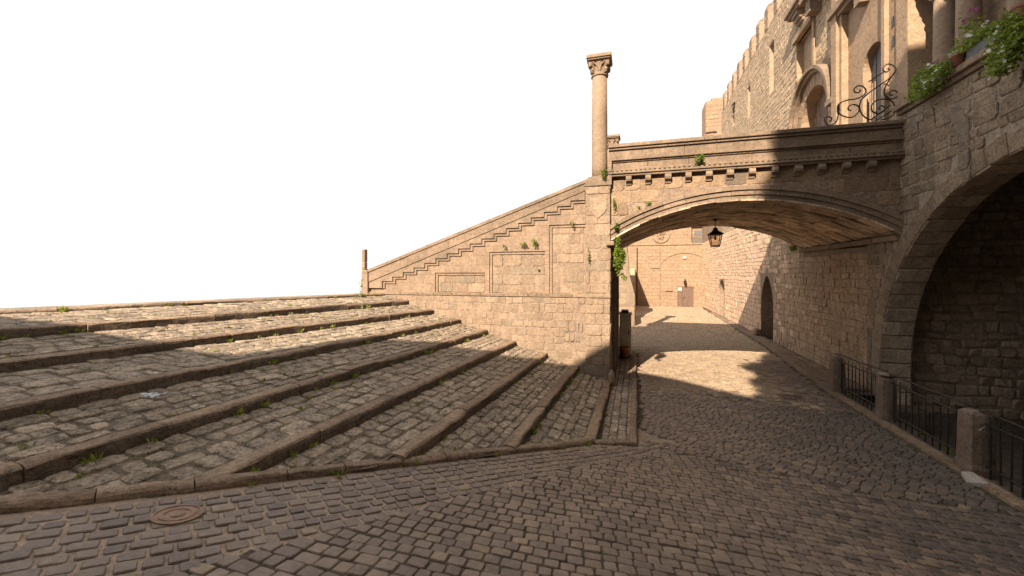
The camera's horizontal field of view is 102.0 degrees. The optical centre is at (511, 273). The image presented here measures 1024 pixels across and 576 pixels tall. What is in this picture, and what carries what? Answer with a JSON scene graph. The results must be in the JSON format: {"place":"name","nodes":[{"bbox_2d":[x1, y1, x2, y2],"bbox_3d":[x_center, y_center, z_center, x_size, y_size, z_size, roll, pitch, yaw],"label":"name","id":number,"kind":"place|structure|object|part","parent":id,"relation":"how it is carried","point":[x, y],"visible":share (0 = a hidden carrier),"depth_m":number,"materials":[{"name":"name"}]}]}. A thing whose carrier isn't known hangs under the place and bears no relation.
{"place":"outdoors","nodes":[
{"label":"outdoors","id":0,"kind":"place"},
{"bbox_2d":[0,0,772,307],"label":"sky","id":1,"kind":"structure","parent":0,"point":[151,150],"materials":[{"name":"white"}]},
{"bbox_2d":[0,306,1023,575],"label":"road","id":2,"kind":"structure","parent":0,"point":[708,384],"depth_m":3.76,"materials":[{"name":"grey stone"}]},
{"bbox_2d":[150,504,203,525],"bbox_3d":[-2.289,1.665,2.836,0.290,0.090,0.290,0,0,16],"label":"manhole cover","id":3,"kind":"object","parent":2,"relation":"on","point":[174,515],"visible":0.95,"depth_m":2.82,"materials":[{"name":"metal"}]},
{"bbox_2d":[0,291,1014,567],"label":"weeds","id":4,"kind":"object","parent":2,"relation":"on","point":[240,411],"visible":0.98,"depth_m":5.81,"materials":[{"name":"green plant"}]},
{"bbox_2d":[776,394,812,402],"bbox_3d":[5.840,2.608,8.596,0.520,0.044,0.480,0,0,16],"label":"drain grate","id":5,"kind":"object","parent":2,"relation":"on","point":[782,397],"visible":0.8,"depth_m":8.56,"materials":[{"name":"metal"}]},
{"bbox_2d":[961,471,989,486],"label":"stone slab","id":6,"kind":"structure","parent":2,"relation":"on","point":[972,478],"depth_m":5.13,"materials":[{"name":"stone"}]},
{"bbox_2d":[619,309,1023,431],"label":"ground","id":7,"kind":"structure","parent":0,"point":[1006,426],"depth_m":8.47,"materials":[{"name":"brown stone"}]},
{"bbox_2d":[0,293,637,513],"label":"broad steps","id":8,"kind":"structure","parent":7,"relation":"on","point":[201,444],"depth_m":5.20,"materials":[{"name":"stone"}]},
{"bbox_2d":[139,392,167,397],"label":"litter","id":9,"kind":"object","parent":8,"relation":"on","point":[151,395],"visible":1,"depth_m":4.12,"materials":[{"name":"white paper"}]},
{"bbox_2d":[620,346,629,358],"bbox_3d":[3.348,2.355,12.296,0.300,0.330,0.300,0,0,16],"label":"flower pot","id":10,"kind":"object","parent":8,"relation":"on","point":[624,350],"visible":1,"depth_m":12.20,"materials":[{"name":"ceramic"}]},
{"bbox_2d":[619,312,631,356],"bbox_3d":[3.493,1.865,12.753,0.380,1.310,0.500,0,0,16],"label":"utility cabinet","id":11,"kind":"object","parent":8,"relation":"on","point":[625,329],"visible":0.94,"depth_m":12.53,"materials":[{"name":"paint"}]},
{"bbox_3d":[3.426,1.870,12.527,0.280,1.060,0.029,0,0,16],"label":"door","id":12,"kind":"part","parent":11,"relation":"part of","materials":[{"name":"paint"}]},
{"bbox_2d":[362,178,589,372],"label":"stair wall","id":13,"kind":"structure","parent":7,"relation":"on","point":[477,270],"depth_m":10.11,"materials":[{"name":"stone"}]},
{"bbox_2d":[362,249,367,269],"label":"boundary pillar","id":14,"kind":"structure","parent":13,"relation":"on","point":[364,259],"depth_m":11.51,"materials":[{"name":"stone"}]},
{"bbox_2d":[584,174,618,386],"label":"bridge pier","id":15,"kind":"structure","parent":7,"relation":"on","point":[601,316],"depth_m":9.49,"materials":[{"name":"stone"}]},
{"bbox_2d":[586,51,612,175],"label":"column","id":16,"kind":"structure","parent":15,"relation":"on","point":[600,65],"depth_m":9.71,"materials":[{"name":"stone"}]},
{"bbox_2d":[600,169,608,178],"bbox_3d":[2.079,-2.240,9.340,0.182,0.224,0.175,0,0,-24],"label":"wall plant","id":17,"kind":"object","parent":15,"relation":"on","point":[603,173],"depth_m":9.34,"materials":[{"name":"green plant"}]},
{"bbox_2d":[614,236,620,247],"bbox_3d":[2.382,-0.678,9.343,0.171,0.321,0.228,0,0,16],"label":"creeper","id":18,"kind":"object","parent":15,"relation":"attached to","point":[617,242],"visible":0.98,"depth_m":9.32,"materials":[{"name":"green plant"}]},
{"bbox_2d":[613,246,627,281],"bbox_3d":[2.435,-0.202,9.331,0.352,0.850,0.360,0,0,16],"label":"creeper","id":19,"kind":"object","parent":15,"relation":"attached to","point":[619,253],"visible":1,"depth_m":9.27,"materials":[{"name":"green plant"}]},
{"bbox_2d":[608,119,905,247],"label":"stone bridge","id":20,"kind":"structure","parent":15,"relation":"on","point":[806,187],"depth_m":8.73,"materials":[{"name":"beige stone"}]},
{"bbox_2d":[607,134,620,159],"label":"column","id":21,"kind":"structure","parent":20,"relation":"on","point":[614,139],"depth_m":15.32,"materials":[{"name":"stone"}]},
{"bbox_2d":[613,222,618,230],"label":"wall plant","id":22,"kind":"object","parent":20,"relation":"attached to","point":[616,227],"depth_m":9.32,"materials":[{"name":"green plant"}]},
{"bbox_2d":[693,153,706,163],"bbox_3d":[3.978,-2.436,8.793,0.248,0.222,0.226,0,0,-30],"label":"wall plant","id":23,"kind":"object","parent":20,"relation":"attached to","point":[701,157],"depth_m":8.77,"materials":[{"name":"green plant"}]},
{"bbox_2d":[707,219,723,246],"bbox_3d":[5.761,-1.140,11.748,0.400,0.790,0.400,0,0,16],"label":"hanging lantern","id":24,"kind":"object","parent":20,"relation":"hanging from","point":[715,231],"visible":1,"depth_m":11.66,"materials":[{"name":"metal"}]},
{"bbox_2d":[789,245,798,251],"bbox_3d":[8.855,-0.775,13.034,0.229,0.284,0.492,0,0,16],"label":"wall plant","id":25,"kind":"object","parent":20,"relation":"attached to","point":[792,247],"depth_m":12.97,"materials":[{"name":"green plant"}]},
{"bbox_2d":[824,63,896,125],"bbox_3d":[6.985,-3.570,8.309,1.250,1.132,0.025,0,0,16],"label":"iron scroll guard","id":26,"kind":"object","parent":20,"relation":"on","point":[858,106],"visible":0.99,"depth_m":8.24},
{"bbox_2d":[619,246,635,326],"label":"side wall","id":27,"kind":"structure","parent":7,"relation":"on","point":[627,300],"depth_m":23.12,"materials":[{"name":"stone"}]},
{"bbox_2d":[628,227,702,307],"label":"wall","id":28,"kind":"structure","parent":7,"relation":"on","point":[667,266],"depth_m":32.41,"materials":[{"name":"stone"}]},
{"bbox_2d":[677,287,692,306],"bbox_3d":[13.442,1.830,32.148,1.130,1.520,0.118,0,0,16],"label":"door","id":29,"kind":"structure","parent":28,"relation":"in","point":[684,294],"depth_m":32.15,"materials":[{"name":"wood"}]},
{"bbox_2d":[691,230,702,242],"bbox_3d":[14.452,-2.780,31.983,1.160,1.040,0.380,0,0,16],"label":"window","id":30,"kind":"structure","parent":28,"relation":"in","point":[696,233],"depth_m":32.10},
{"bbox_2d":[702,97,722,136],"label":"tower","id":31,"kind":"structure","parent":7,"relation":"on","point":[712,109],"depth_m":32.82,"materials":[{"name":"beige stone"}]},
{"bbox_2d":[702,0,932,386],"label":"palace","id":32,"kind":"structure","parent":7,"relation":"on","point":[806,63],"depth_m":12.32,"materials":[{"name":"stone"}]},
{"bbox_2d":[748,86,749,117],"bbox_3d":[11.009,-7.800,18.835,0.420,1.400,0.430,0,0,16],"label":"slit window","id":33,"kind":"structure","parent":32,"relation":"in","point":[749,86],"depth_m":19.06,"materials":[{"name":"beige stone"}]},
{"bbox_2d":[769,40,773,95],"bbox_3d":[10.083,-7.800,15.709,0.420,1.900,0.550,0,0,16],"label":"slit window","id":34,"kind":"structure","parent":32,"relation":"in","point":[771,49],"depth_m":15.99,"materials":[{"name":"beige stone"}]},
{"bbox_2d":[813,89,827,126],"bbox_3d":[9.036,-3.772,11.905,0.070,3.144,1.780,0,0,16],"label":"wooden door","id":35,"kind":"structure","parent":32,"relation":"in","point":[822,111],"depth_m":12.19,"materials":[{"name":"brown wood"}]},
{"bbox_2d":[799,44,1023,487],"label":"terrace wall","id":36,"kind":"structure","parent":7,"relation":"on","point":[945,290],"depth_m":8.41,"materials":[{"name":"stone"},{"name":"pale stone"}]},
{"bbox_2d":[900,57,954,103],"bbox_3d":[6.932,-3.227,6.886,0.412,0.614,1.042,0,0,16],"label":"hanging plant","id":37,"kind":"object","parent":36,"relation":"on","point":[941,68],"visible":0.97,"depth_m":6.86,"materials":[{"name":"green plant"}]},
{"bbox_2d":[949,51,966,66],"bbox_3d":[6.903,-3.297,6.408,0.196,0.175,0.196,0,0,16],"label":"terracotta pot","id":38,"kind":"object","parent":36,"relation":"on","point":[959,59],"visible":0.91,"depth_m":6.37,"materials":[{"name":"orange ceramic"}]},
{"bbox_2d":[929,0,1023,79],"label":"loggia","id":39,"kind":"object","parent":36,"relation":"on","point":[947,14],"visible":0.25,"depth_m":6.87,"materials":[{"name":"stone"}]},
{"bbox_2d":[966,33,998,59],"bbox_3d":[6.925,-3.291,5.973,0.230,0.178,0.620,0,0,16],"label":"planter trough","id":40,"kind":"object","parent":36,"relation":"on","point":[976,49],"visible":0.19,"depth_m":6.09,"materials":[{"name":"grey stone"}]},
{"bbox_2d":[953,7,989,45],"bbox_3d":[7.052,-3.762,6.386,0.385,0.568,0.408,0,0,16],"label":"flowering shrub","id":41,"kind":"object","parent":40,"relation":"in","point":[966,28],"visible":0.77,"depth_m":6.38,"materials":[{"name":"green plant"}]},
{"bbox_2d":[945,20,998,60],"bbox_3d":[6.915,-3.488,6.222,0.406,0.363,0.974,0,0,16],"label":"hanging plant","id":42,"kind":"object","parent":40,"relation":"in","point":[977,34],"visible":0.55,"depth_m":6.17,"materials":[{"name":"green plant"}]},
{"bbox_2d":[980,7,1023,80],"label":"hanging plant","id":43,"kind":"object","parent":40,"relation":"in","point":[1009,38],"visible":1,"depth_m":5.33,"materials":[{"name":"green plant"}]},
{"bbox_2d":[709,312,1023,512],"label":"pavement","id":44,"kind":"structure","parent":0,"point":[812,371],"depth_m":7.88,"materials":[{"name":"stone"}]},
{"bbox_2d":[753,328,760,334],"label":"stone block","id":45,"kind":"structure","parent":44,"relation":"on","point":[756,331],"depth_m":16.91,"materials":[{"name":"brown stone"}]},
{"bbox_2d":[828,356,843,392],"bbox_3d":[7.106,2.214,9.079,0.259,0.773,0.305,0,0,16],"label":"stone bollard","id":46,"kind":"object","parent":44,"relation":"on","point":[834,383],"visible":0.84,"depth_m":8.98,"materials":[{"name":"stone"}]},
{"bbox_2d":[835,353,887,409],"bbox_3d":[6.887,2.149,8.245,0.042,0.863,1.923,0,0,16],"label":"iron railing","id":47,"kind":"object","parent":44,"relation":"on","point":[851,391],"visible":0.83,"depth_m":8.30,"materials":[{"name":"black metal"}]},
{"bbox_2d":[874,372,897,421],"bbox_3d":[6.610,2.178,7.323,0.268,0.845,0.298,0,0,16],"label":"stone bollard","id":48,"kind":"object","parent":44,"relation":"on","point":[884,398],"visible":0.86,"depth_m":7.23,"materials":[{"name":"stone"}]},
{"bbox_2d":[888,373,978,455],"bbox_3d":[6.340,2.149,6.394,0.041,0.863,2.143,0,0,17],"label":"iron railing","id":49,"kind":"object","parent":44,"relation":"on","point":[932,420],"visible":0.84,"depth_m":6.33,"materials":[{"name":"black metal"}]},
{"bbox_2d":[954,407,998,477],"bbox_3d":[6.012,2.184,5.376,0.315,0.832,0.348,0,0,16],"label":"stone bollard","id":50,"kind":"object","parent":44,"relation":"on","point":[972,444],"visible":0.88,"depth_m":5.27,"materials":[{"name":"stone"}]},
{"bbox_2d":[970,407,1023,498],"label":"iron railing","id":51,"kind":"object","parent":44,"relation":"on","point":[1010,479],"visible":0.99,"depth_m":4.97,"materials":[{"name":"black metal"}]},
{"bbox_2d":[1009,2,1023,19],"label":"terracotta pot","id":52,"kind":"object","parent":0,"point":[1016,6],"visible":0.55,"depth_m":5.45,"materials":[{"name":"orange ceramic"}]}
]}

